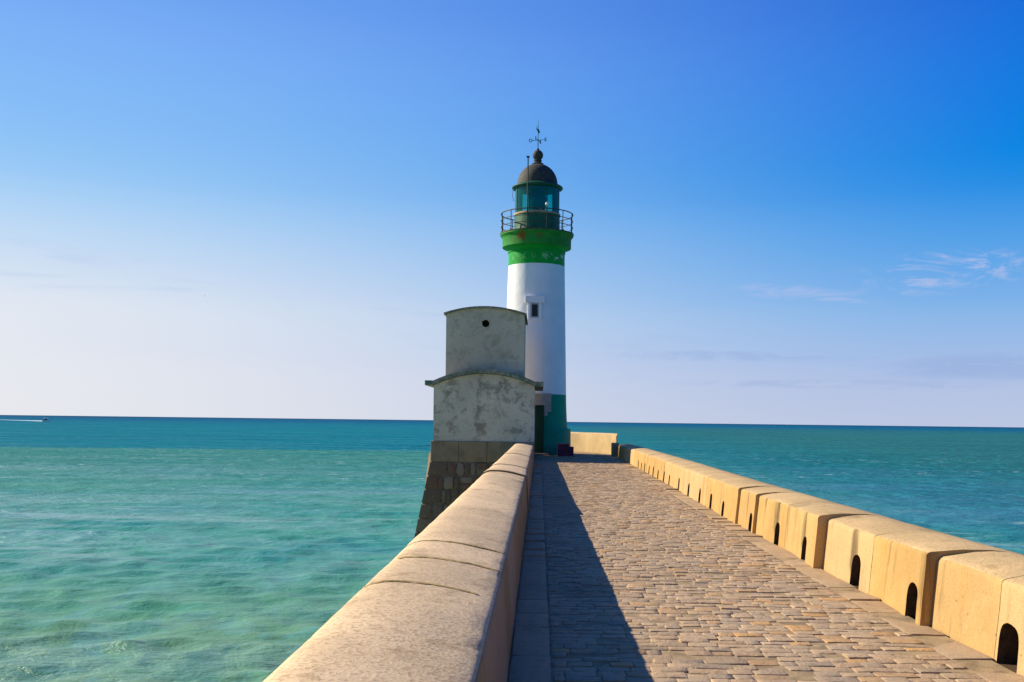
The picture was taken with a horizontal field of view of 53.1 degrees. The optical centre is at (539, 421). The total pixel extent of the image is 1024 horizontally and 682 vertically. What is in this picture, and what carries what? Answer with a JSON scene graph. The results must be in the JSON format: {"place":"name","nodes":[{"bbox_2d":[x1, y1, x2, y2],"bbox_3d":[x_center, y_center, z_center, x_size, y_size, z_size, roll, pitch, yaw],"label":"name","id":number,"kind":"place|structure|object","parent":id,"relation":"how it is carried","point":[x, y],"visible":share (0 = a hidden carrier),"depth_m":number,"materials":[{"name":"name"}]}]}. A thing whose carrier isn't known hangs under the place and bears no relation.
{"place":"outdoors","nodes":[
{"label":"outdoors","id":0,"kind":"place"},
{"bbox_2d":[425,452,430,483],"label":"jetty head ground","id":1,"kind":"structure","parent":0,"point":[429,459],"depth_m":51.19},
{"bbox_2d":[414,306,543,537],"bbox_3d":[-2.896,2.375,44.677,6.053,14.380,7.046,1,0,0],"label":"hut","id":2,"kind":"object","parent":1,"relation":"on","point":[485,388],"visible":0.34,"depth_m":42.00,"materials":[{"name":"paint"}]},
{"bbox_2d":[571,432,616,453],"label":"parapet wall","id":3,"kind":"structure","parent":1,"relation":"on","point":[593,442],"depth_m":53.76,"materials":[{"name":"beige concrete"}]},
{"bbox_2d":[0,415,1023,681],"bbox_3d":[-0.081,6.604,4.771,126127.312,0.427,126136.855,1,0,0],"label":"sea","id":4,"kind":"structure","parent":0,"point":[170,549],"depth_m":76.31,"materials":[{"name":"liquid"}]},
{"bbox_2d":[0,0,1023,426],"label":"sky","id":5,"kind":"structure","parent":0,"point":[787,212],"materials":[{"name":"blue"}]},
{"bbox_2d":[507,451,1023,681],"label":"walkway","id":6,"kind":"structure","parent":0,"point":[629,572],"depth_m":8.93,"materials":[{"name":"stone"}]},
{"bbox_2d":[500,126,573,455],"bbox_3d":[-0.140,-6.567,49.800,3.600,16.370,4.000,1,0,0],"label":"lighthouse","id":7,"kind":"object","parent":6,"relation":"on","point":[536,242],"visible":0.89,"depth_m":48.78,"materials":[{"name":"white paint"}]},
{"bbox_2d":[530,303,538,317],"bbox_3d":[-0.206,-5.273,48.557,0.400,0.700,0.092,1,0,0],"label":"window pane","id":8,"kind":"structure","parent":7,"relation":"in","point":[534,306],"depth_m":48.52,"materials":[{"name":"glass"}]},
{"bbox_2d":[534,406,543,452],"bbox_3d":[-0.245,0.422,48.414,0.920,2.310,0.572,1,0,0],"label":"door","id":9,"kind":"structure","parent":7,"relation":"in","point":[539,410],"depth_m":48.19,"materials":[{"name":"green paint"}]},
{"bbox_2d":[557,444,573,455],"bbox_3d":[1.219,1.330,47.750,0.770,0.570,0.660,1,0,0],"label":"equipment box","id":10,"kind":"object","parent":6,"relation":"on","point":[565,450],"visible":0.94,"depth_m":47.45,"materials":[{"name":"black paint"}]},
{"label":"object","id":11,"kind":"structure","parent":0,"visible":0},
{"bbox_2d":[263,443,533,681],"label":"parapet wall","id":12,"kind":"structure","parent":11,"relation":"on","point":[435,600],"depth_m":5.24,"materials":[{"name":"beige concrete"}]},
{"bbox_2d":[611,443,1023,675],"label":"parapet wall","id":13,"kind":"structure","parent":11,"relation":"on","point":[969,593],"depth_m":9.51,"materials":[{"name":"concrete"}]}
]}

